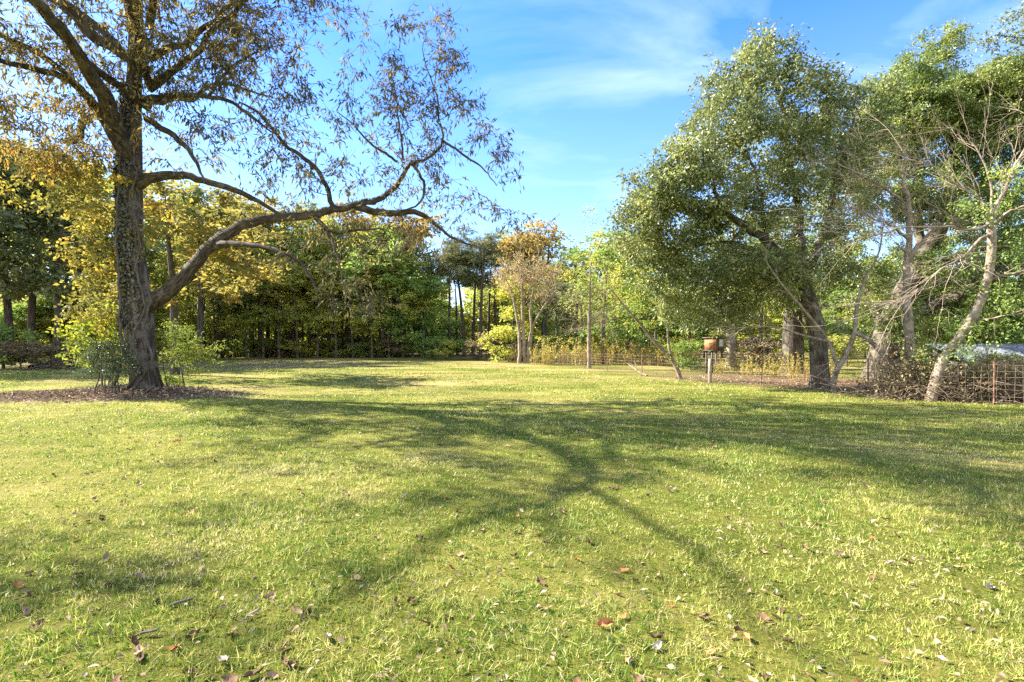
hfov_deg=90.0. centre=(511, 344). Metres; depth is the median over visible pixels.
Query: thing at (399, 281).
woodland tree
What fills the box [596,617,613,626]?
fallen leaf
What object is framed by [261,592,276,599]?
fallen leaf
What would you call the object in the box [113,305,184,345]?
bushy tree
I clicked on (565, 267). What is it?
woodland tree
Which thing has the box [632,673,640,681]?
fallen leaf
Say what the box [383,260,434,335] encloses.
woodland tree
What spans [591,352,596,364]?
weed clump
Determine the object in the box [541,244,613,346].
woodland tree
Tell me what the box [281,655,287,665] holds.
fallen leaf
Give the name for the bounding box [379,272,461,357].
bushy tree
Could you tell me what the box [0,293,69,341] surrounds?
bushy tree
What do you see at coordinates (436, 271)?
woodland tree
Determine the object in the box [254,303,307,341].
bushy tree
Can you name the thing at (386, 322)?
woodland tree
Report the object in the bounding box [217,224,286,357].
woodland tree
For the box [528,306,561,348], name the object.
bushy tree
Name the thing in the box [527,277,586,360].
bushy tree
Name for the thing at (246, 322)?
woodland tree
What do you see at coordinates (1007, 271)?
woodland tree
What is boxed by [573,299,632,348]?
bushy tree
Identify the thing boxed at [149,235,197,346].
woodland tree
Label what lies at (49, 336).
bushy tree
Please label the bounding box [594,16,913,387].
oak tree
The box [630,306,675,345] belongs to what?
bushy tree
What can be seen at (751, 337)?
bushy tree
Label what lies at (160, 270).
woodland tree
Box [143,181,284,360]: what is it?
woodland tree
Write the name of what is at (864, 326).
woodland tree
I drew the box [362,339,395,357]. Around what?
bush
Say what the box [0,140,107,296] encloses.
woodland tree
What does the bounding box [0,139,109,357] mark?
woodland tree
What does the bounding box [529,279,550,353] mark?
woodland tree
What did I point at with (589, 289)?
slender tree
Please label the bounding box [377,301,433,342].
bushy tree
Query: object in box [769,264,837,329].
woodland tree
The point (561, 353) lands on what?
weed clump
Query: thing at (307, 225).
woodland tree
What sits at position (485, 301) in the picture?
bushy tree
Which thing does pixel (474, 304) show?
pine tree
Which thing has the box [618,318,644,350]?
bushy tree
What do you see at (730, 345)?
shade tree
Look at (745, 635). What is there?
fallen leaf
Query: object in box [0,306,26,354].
bushy tree
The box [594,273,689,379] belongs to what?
sapling
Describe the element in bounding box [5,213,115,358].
woodland tree
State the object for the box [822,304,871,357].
bushy tree
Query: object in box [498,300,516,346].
woodland tree
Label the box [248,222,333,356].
woodland tree
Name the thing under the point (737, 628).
fallen leaf
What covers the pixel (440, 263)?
pine tree
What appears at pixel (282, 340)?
bush
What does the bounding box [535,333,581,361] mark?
bush
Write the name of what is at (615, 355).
weed clump
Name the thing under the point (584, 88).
sky
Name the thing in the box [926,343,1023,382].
shed
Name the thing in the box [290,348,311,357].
bush
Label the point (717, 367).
weed clump
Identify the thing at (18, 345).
bush
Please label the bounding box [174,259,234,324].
woodland tree
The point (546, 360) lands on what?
weed clump
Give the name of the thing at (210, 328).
bushy tree
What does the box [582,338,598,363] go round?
weed clump
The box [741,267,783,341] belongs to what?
woodland tree
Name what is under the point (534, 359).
weed clump
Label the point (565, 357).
weed clump
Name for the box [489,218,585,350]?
woodland tree
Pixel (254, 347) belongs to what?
bush
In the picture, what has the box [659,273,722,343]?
woodland tree
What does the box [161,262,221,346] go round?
woodland tree
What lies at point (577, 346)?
weed clump
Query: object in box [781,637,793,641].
fallen leaf
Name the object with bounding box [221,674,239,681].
fallen leaf
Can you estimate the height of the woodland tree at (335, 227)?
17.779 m
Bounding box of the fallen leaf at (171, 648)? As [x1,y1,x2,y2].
[169,644,179,650]
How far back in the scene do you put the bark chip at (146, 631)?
2.80 m
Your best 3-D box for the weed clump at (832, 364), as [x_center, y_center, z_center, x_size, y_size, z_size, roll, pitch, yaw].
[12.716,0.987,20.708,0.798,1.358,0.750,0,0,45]
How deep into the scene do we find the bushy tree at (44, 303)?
48.12 m
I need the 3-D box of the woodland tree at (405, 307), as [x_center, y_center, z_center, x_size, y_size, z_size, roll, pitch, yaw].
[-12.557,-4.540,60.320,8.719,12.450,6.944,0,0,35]
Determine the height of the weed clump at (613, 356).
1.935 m
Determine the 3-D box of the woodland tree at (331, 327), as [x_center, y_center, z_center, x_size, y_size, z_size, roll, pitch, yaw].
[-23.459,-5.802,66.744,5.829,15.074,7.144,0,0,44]
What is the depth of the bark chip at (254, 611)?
3.00 m
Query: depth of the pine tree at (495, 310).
66.85 m
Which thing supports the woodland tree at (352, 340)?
on the ground at (798, 559)
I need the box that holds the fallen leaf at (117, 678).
[111,675,121,681]
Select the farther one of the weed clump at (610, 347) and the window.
the weed clump at (610, 347)
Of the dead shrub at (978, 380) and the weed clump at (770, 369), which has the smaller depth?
the dead shrub at (978, 380)
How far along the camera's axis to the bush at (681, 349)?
32.48 m
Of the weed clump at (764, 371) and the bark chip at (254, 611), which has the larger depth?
the weed clump at (764, 371)
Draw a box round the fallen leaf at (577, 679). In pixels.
[569,676,581,681]
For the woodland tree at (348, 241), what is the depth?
60.89 m
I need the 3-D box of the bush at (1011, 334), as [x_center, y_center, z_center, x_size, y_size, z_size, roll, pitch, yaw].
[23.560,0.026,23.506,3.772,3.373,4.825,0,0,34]
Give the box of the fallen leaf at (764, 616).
[757,613,772,622]
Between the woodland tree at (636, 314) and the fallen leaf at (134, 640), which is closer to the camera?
the fallen leaf at (134, 640)
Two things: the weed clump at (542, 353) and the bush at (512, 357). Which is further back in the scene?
the bush at (512, 357)
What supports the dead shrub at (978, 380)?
on the ground at (798, 559)
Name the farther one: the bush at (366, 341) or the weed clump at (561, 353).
the bush at (366, 341)
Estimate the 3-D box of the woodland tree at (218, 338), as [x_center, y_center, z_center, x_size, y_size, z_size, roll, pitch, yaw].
[-34.623,-8.134,60.641,13.407,19.830,11.407,0,0,5]
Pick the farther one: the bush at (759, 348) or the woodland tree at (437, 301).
the woodland tree at (437, 301)
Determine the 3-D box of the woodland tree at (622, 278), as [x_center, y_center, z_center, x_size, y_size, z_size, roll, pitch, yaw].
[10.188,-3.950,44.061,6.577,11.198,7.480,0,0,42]
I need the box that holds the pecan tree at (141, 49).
[0,0,561,389]
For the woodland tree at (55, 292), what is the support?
on the ground at (798, 559)
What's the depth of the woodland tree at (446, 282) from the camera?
67.93 m
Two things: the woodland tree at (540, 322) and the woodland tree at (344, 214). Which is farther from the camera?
the woodland tree at (540, 322)
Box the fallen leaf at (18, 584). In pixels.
[9,582,25,586]
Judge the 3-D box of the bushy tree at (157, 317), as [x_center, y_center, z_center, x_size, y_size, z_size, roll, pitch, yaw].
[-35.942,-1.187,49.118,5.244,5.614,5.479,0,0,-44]
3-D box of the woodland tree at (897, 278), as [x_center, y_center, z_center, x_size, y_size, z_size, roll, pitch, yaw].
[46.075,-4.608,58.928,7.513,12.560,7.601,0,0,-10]
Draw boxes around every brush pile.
[794,313,1023,405]
[837,371,917,391]
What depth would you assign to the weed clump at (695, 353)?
37.18 m
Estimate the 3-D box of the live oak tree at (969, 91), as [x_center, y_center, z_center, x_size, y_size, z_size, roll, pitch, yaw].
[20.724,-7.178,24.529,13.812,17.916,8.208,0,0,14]
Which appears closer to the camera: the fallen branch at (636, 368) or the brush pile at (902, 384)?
the brush pile at (902, 384)
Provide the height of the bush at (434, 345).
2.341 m
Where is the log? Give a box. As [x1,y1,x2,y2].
[28,356,80,368]
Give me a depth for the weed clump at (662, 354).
38.21 m
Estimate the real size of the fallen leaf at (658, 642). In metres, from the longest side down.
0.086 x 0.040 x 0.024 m
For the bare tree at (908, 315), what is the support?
on the ground at (798, 559)
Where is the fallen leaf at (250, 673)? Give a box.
[243,667,264,676]
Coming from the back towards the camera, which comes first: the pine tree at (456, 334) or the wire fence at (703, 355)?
the pine tree at (456, 334)
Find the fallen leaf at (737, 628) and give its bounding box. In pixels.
[732,625,745,631]
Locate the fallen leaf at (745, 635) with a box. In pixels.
[742,632,749,639]
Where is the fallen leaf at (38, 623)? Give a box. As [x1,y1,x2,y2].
[27,618,45,629]
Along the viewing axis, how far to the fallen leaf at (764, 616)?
2.96 m
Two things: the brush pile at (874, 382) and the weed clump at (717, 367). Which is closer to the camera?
the brush pile at (874, 382)
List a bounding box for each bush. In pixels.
[0,322,46,368]
[0,341,63,369]
[0,343,22,357]
[14,344,77,369]
[61,345,98,365]
[183,341,212,353]
[185,337,212,349]
[206,338,256,357]
[234,341,266,356]
[237,338,273,356]
[237,343,267,357]
[248,338,288,357]
[265,338,287,356]
[267,341,303,357]
[277,340,315,354]
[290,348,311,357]
[300,341,334,356]
[304,336,341,351]
[313,340,351,357]
[326,339,357,350]
[334,349,351,357]
[338,338,376,352]
[345,342,369,357]
[346,338,377,356]
[360,349,375,357]
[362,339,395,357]
[367,339,412,357]
[400,344,428,355]
[412,340,454,358]
[431,339,459,358]
[442,338,474,358]
[462,345,492,359]
[463,332,515,359]
[478,323,537,362]
[508,342,537,361]
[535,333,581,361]
[558,337,585,361]
[575,320,661,361]
[664,339,703,369]
[733,340,781,365]
[736,334,779,365]
[828,334,869,366]
[915,328,1023,358]
[952,350,1023,385]
[979,309,1023,343]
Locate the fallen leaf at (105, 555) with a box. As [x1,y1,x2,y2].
[103,551,108,560]
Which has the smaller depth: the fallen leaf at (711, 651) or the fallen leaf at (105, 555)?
the fallen leaf at (711, 651)
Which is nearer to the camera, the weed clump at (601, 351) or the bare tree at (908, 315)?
the bare tree at (908, 315)
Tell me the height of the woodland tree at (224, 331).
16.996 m
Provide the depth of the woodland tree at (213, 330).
57.68 m
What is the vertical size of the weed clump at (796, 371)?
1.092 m
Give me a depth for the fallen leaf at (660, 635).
2.76 m
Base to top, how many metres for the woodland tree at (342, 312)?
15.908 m
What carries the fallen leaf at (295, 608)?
on the ground at (798, 559)
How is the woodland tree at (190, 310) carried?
on the ground at (798, 559)
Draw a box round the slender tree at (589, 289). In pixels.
[543,199,624,368]
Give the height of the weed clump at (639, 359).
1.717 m
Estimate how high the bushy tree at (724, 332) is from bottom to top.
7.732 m
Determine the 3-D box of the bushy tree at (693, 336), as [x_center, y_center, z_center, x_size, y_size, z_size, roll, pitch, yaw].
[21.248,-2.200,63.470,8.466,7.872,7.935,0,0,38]
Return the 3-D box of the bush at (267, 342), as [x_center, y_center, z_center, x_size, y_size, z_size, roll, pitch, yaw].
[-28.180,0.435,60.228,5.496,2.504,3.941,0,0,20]
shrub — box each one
[45,300,124,385]
[72,333,149,392]
[153,317,229,386]
[905,338,1023,403]
[955,347,1023,402]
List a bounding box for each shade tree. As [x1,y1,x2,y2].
[686,215,776,367]
[750,205,862,373]
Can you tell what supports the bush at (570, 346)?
on the ground at (798, 559)
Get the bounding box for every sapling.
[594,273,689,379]
[706,197,902,391]
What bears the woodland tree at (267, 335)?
on the ground at (798, 559)
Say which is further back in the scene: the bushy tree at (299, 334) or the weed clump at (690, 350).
the bushy tree at (299, 334)
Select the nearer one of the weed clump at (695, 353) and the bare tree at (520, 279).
the weed clump at (695, 353)
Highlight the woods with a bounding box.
[0,278,1020,351]
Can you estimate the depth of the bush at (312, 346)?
62.63 m
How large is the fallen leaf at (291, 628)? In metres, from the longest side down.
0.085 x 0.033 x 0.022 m
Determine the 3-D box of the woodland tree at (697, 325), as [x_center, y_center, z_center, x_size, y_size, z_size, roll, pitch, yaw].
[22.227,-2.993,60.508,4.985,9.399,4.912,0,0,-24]
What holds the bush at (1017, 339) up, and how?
on the ground at (798, 559)
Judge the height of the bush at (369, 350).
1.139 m
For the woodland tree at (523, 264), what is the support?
on the ground at (798, 559)
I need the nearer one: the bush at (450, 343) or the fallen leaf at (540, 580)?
the fallen leaf at (540, 580)
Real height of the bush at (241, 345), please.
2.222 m
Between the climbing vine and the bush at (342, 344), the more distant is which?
the bush at (342, 344)
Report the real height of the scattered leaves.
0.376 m
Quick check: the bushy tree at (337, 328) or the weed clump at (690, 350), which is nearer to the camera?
the weed clump at (690, 350)
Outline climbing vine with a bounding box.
[0,81,186,389]
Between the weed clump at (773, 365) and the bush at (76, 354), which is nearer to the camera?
the weed clump at (773, 365)
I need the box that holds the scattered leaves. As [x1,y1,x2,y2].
[0,371,1023,681]
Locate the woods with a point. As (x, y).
(468, 317)
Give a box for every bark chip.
[134,628,156,636]
[168,597,193,606]
[245,607,260,620]
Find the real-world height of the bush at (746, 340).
2.522 m
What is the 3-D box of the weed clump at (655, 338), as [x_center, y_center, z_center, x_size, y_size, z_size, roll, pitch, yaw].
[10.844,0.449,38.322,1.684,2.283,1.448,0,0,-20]
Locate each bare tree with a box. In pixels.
[484,245,576,362]
[738,49,1023,401]
[799,118,1023,384]
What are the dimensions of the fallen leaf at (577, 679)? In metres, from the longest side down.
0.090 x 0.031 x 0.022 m
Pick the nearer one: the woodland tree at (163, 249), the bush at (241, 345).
the woodland tree at (163, 249)
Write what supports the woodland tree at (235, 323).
on the ground at (798, 559)
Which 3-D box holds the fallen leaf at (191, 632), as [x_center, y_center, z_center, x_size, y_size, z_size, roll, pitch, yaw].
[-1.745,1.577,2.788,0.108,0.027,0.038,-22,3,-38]
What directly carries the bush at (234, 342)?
on the ground at (798, 559)
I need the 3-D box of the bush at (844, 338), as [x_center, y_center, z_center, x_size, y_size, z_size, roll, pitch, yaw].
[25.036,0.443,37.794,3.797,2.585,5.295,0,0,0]
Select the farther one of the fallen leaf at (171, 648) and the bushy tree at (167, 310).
the bushy tree at (167, 310)
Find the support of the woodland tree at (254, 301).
on the ground at (798, 559)
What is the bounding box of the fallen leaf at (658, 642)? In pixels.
[652,640,661,649]
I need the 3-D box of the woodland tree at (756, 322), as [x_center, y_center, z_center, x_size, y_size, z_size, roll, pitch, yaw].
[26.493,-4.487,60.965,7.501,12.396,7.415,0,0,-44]
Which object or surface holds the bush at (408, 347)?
on the ground at (798, 559)
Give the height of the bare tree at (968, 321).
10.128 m
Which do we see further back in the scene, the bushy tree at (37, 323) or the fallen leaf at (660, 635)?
the bushy tree at (37, 323)
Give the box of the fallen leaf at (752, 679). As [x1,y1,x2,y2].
[748,675,758,681]
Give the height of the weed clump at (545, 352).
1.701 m
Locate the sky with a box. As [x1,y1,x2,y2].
[0,0,1023,343]
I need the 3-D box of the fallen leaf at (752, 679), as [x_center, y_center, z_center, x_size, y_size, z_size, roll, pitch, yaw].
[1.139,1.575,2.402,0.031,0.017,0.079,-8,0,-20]
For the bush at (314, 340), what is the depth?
66.23 m
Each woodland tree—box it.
[0,115,114,362]
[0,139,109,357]
[0,140,105,364]
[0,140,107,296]
[0,141,67,298]
[0,145,146,360]
[0,167,39,219]
[0,217,82,360]
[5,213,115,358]
[16,170,160,361]
[27,190,179,359]
[56,167,290,374]
[71,168,216,308]
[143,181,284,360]
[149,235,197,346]
[153,192,271,357]
[160,244,208,338]
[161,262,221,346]
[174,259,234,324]
[178,262,241,357]
[181,224,262,357]
[195,252,273,357]
[212,273,257,357]
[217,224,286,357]
[217,265,277,358]
[219,193,314,357]
[236,264,288,357]
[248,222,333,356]
[256,234,307,356]
[260,254,314,357]
[262,262,330,357]
[264,200,336,356]
[264,296,280,355]
[265,228,342,356]
[266,300,271,356]
[273,251,354,357]
[296,215,367,356]
[298,287,336,355]
[299,248,342,356]
[303,199,378,356]
[304,265,361,357]
[307,253,352,336]
[310,212,401,356]
[316,249,332,354]
[322,221,431,357]
[323,260,386,357]
[328,235,345,354]
[335,297,355,334]
[338,266,401,357]
[341,252,372,356]
[348,208,439,356]
[351,290,386,356]
[352,244,383,356]
[367,247,405,355]
[368,258,421,357]
[377,253,434,357]
[378,297,406,352]
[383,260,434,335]
[385,211,452,355]
[387,251,425,356]
[393,239,444,356]
[407,295,444,351]
[415,255,454,355]
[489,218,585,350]
[491,223,563,342]
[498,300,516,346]
[501,252,552,308]
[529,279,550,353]
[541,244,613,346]
[553,251,602,354]
[557,227,653,364]
[565,276,600,340]
[570,298,595,340]
[586,244,653,347]
[591,293,623,341]
[592,235,669,362]
[599,249,682,355]
[626,270,692,361]
[631,273,658,357]
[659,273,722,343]
[682,290,717,356]
[708,262,763,329]
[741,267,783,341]
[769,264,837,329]
[843,278,873,358]
[854,255,916,327]
[882,250,930,357]
[959,241,1022,300]
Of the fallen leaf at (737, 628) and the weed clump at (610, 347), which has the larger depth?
the weed clump at (610, 347)
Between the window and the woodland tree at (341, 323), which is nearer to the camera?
the window
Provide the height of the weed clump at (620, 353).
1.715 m
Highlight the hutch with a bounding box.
[702,337,726,373]
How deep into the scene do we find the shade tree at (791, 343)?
28.86 m
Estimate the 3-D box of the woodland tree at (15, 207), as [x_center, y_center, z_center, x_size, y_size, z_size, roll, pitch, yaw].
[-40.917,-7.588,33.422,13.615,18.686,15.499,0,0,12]
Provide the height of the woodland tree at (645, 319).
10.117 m
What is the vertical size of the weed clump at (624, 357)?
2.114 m
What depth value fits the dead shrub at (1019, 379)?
14.11 m
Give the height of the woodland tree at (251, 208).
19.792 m
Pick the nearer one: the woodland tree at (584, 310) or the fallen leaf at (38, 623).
the fallen leaf at (38, 623)
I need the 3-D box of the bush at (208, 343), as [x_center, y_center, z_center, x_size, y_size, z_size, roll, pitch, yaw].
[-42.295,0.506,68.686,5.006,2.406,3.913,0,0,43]
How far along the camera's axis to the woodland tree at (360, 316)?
67.74 m
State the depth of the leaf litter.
15.43 m
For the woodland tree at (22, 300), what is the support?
on the ground at (798, 559)
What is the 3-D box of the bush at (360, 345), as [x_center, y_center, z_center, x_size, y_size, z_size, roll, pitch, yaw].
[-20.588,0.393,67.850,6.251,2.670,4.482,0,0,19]
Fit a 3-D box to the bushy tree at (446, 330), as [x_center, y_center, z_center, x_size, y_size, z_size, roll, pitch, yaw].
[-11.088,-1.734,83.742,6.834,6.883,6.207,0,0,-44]
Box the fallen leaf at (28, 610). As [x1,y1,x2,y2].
[22,606,30,614]
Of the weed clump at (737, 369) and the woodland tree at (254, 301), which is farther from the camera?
the woodland tree at (254, 301)
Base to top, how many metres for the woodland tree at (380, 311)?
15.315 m
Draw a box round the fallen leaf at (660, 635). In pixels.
[650,633,662,638]
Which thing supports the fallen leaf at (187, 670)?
on the ground at (798, 559)
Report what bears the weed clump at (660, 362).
on the ground at (798, 559)
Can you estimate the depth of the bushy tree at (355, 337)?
72.24 m
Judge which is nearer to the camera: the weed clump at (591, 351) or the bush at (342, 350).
the weed clump at (591, 351)
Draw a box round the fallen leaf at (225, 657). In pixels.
[218,655,227,662]
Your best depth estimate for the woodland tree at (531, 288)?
72.80 m
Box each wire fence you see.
[535,350,1023,404]
[559,348,780,364]
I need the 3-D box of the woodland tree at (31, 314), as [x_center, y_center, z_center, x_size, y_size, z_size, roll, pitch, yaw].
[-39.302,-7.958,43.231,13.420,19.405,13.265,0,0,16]
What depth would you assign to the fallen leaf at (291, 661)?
2.55 m
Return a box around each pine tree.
[420,247,477,356]
[437,263,474,354]
[439,232,489,356]
[442,230,517,356]
[450,226,497,355]
[464,247,502,352]
[466,228,514,355]
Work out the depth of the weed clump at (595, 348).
39.76 m
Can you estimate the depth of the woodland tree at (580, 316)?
85.28 m
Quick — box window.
[719,339,723,346]
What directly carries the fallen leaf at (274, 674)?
on the ground at (798, 559)
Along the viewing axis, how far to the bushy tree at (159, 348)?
61.34 m
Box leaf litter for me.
[0,383,257,403]
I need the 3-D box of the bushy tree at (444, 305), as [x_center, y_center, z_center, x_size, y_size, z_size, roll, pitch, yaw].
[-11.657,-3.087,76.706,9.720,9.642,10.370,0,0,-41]
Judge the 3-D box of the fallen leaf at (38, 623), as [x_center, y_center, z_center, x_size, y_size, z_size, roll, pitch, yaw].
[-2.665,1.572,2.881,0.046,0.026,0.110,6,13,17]
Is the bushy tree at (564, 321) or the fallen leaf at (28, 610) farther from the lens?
the bushy tree at (564, 321)
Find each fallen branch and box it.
[20,359,70,370]
[36,360,73,369]
[627,361,647,375]
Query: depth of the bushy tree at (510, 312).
48.29 m
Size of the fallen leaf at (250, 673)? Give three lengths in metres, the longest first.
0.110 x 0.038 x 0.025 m
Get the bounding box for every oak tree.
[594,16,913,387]
[793,16,1023,378]
[963,0,1023,83]
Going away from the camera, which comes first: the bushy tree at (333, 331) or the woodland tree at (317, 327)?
the woodland tree at (317, 327)
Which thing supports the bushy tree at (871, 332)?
on the ground at (798, 559)
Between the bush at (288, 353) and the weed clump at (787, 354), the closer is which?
the weed clump at (787, 354)
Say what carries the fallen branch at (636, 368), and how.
on the ground at (798, 559)
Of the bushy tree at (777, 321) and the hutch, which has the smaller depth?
the hutch
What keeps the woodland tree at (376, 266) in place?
on the ground at (798, 559)
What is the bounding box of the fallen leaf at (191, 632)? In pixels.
[185,627,201,638]
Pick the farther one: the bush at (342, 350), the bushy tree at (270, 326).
the bushy tree at (270, 326)
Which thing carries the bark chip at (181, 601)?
on the ground at (798, 559)
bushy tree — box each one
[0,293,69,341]
[0,302,51,357]
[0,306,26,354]
[13,310,64,360]
[17,296,77,350]
[18,293,85,358]
[42,296,104,359]
[61,289,157,359]
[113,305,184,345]
[114,308,169,355]
[156,313,196,353]
[179,298,212,343]
[190,309,230,339]
[209,324,244,339]
[241,298,287,337]
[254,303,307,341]
[280,311,316,352]
[313,299,360,353]
[313,305,344,355]
[338,304,385,339]
[373,317,389,338]
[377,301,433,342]
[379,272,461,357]
[408,293,470,352]
[433,314,455,350]
[465,288,520,351]
[487,276,541,361]
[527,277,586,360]
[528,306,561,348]
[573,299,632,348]
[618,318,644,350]
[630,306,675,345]
[651,303,717,352]
[671,293,718,357]
[695,307,770,348]
[736,308,805,353]
[736,312,781,351]
[804,285,875,349]
[804,287,841,351]
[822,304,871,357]
[855,325,874,354]
[884,267,970,356]
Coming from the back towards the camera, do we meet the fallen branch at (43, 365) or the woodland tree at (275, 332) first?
the woodland tree at (275, 332)
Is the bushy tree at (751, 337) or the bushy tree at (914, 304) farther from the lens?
the bushy tree at (751, 337)
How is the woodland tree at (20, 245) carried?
on the ground at (798, 559)
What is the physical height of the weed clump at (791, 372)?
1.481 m
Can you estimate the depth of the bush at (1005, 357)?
17.35 m
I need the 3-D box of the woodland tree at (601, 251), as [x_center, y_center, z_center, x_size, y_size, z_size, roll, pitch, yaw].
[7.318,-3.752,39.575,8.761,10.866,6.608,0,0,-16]
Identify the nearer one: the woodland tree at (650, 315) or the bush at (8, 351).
the bush at (8, 351)
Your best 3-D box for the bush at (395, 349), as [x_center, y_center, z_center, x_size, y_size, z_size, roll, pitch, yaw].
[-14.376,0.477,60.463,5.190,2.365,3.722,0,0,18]
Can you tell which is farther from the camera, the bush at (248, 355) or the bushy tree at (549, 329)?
the bushy tree at (549, 329)
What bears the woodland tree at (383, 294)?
on the ground at (798, 559)
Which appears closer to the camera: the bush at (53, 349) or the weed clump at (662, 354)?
the bush at (53, 349)
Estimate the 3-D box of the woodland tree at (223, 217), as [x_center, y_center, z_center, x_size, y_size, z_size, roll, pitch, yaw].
[-16.805,-3.281,25.592,10.251,9.811,8.722,0,0,-14]
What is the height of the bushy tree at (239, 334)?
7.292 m
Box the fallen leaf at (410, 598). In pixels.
[405,596,416,602]
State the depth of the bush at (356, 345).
60.56 m
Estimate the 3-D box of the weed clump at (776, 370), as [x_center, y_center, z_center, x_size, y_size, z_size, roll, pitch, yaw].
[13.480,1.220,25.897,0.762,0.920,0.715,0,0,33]
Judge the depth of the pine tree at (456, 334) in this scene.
75.73 m
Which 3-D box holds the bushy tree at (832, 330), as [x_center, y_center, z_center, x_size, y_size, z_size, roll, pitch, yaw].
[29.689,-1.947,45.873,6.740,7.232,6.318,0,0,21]
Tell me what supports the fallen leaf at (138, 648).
on the ground at (798, 559)
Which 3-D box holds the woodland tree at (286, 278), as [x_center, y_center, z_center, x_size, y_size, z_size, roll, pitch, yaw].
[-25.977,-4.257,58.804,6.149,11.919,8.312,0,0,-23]
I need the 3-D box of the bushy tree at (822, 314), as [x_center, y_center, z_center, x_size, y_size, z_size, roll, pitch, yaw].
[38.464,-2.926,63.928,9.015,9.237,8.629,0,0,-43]
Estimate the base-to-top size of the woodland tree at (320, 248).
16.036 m
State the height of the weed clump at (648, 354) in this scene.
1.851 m
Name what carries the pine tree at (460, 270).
on the ground at (798, 559)
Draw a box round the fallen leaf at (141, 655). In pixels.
[136,652,143,660]
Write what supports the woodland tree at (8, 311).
on the ground at (798, 559)
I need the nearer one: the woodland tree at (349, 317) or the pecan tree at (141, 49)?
the pecan tree at (141, 49)
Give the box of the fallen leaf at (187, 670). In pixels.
[182,668,196,673]
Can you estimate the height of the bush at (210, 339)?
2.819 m
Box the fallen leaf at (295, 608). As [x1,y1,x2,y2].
[292,605,303,617]
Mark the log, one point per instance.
(32, 365)
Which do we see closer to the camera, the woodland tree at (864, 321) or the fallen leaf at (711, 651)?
the fallen leaf at (711, 651)
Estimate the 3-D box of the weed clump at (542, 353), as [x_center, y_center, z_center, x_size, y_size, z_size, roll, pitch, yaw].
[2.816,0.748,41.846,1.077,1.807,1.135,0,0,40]
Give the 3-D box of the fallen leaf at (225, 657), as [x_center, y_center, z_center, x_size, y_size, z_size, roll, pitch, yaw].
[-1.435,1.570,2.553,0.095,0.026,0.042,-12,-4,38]
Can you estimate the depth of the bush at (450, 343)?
55.01 m
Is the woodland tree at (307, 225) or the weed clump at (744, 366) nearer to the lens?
the weed clump at (744, 366)
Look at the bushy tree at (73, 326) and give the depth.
46.12 m
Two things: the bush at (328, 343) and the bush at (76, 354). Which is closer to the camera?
the bush at (76, 354)
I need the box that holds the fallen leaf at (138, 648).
[133,644,142,653]
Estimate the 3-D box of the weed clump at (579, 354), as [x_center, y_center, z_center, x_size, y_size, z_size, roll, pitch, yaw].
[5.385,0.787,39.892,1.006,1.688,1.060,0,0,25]
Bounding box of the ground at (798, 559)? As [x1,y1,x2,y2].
[0,347,1023,681]
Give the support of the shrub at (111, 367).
on the ground at (798, 559)
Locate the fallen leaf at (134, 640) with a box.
[130,635,139,645]
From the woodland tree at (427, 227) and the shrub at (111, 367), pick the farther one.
the woodland tree at (427, 227)
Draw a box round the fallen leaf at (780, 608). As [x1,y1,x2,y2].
[775,606,784,610]
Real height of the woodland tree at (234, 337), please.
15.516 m
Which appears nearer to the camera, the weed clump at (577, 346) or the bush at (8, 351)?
the bush at (8, 351)
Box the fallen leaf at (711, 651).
[705,648,715,653]
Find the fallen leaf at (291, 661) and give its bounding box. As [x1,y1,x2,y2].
[287,660,297,663]
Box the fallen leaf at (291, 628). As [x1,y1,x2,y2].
[286,625,299,630]
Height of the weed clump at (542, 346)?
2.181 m
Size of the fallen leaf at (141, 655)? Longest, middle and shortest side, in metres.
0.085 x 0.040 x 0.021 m
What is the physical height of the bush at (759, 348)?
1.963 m
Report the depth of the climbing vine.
15.97 m
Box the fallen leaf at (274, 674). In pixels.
[265,671,278,678]
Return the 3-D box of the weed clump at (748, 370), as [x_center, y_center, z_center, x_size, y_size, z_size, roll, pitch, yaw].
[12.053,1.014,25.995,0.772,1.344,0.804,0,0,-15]
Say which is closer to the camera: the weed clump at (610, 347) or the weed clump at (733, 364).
the weed clump at (733, 364)
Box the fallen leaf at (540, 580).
[537,577,544,585]
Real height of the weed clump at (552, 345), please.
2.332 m
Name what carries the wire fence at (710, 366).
on the ground at (798, 559)
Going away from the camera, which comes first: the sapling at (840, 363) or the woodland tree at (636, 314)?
the sapling at (840, 363)
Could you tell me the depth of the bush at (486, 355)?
53.64 m
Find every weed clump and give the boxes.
[529,338,549,363]
[529,350,539,364]
[540,345,551,362]
[542,354,550,364]
[543,345,555,364]
[546,337,564,363]
[553,340,568,364]
[557,347,571,364]
[572,339,586,364]
[576,347,584,363]
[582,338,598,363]
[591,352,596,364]
[592,336,608,364]
[595,342,608,364]
[602,337,615,364]
[605,342,619,364]
[606,334,623,364]
[613,344,627,364]
[620,338,641,364]
[626,339,644,364]
[631,344,642,364]
[641,343,655,365]
[643,337,667,362]
[656,335,679,366]
[656,347,669,365]
[659,338,668,364]
[677,337,701,362]
[689,339,699,365]
[713,360,727,375]
[719,354,729,374]
[727,356,736,370]
[734,358,743,373]
[740,359,752,375]
[742,351,757,375]
[754,360,766,375]
[760,356,773,376]
[766,356,780,375]
[770,360,785,377]
[776,351,794,376]
[786,349,798,380]
[787,361,802,379]
[797,354,809,380]
[829,358,834,375]
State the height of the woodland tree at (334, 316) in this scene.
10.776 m

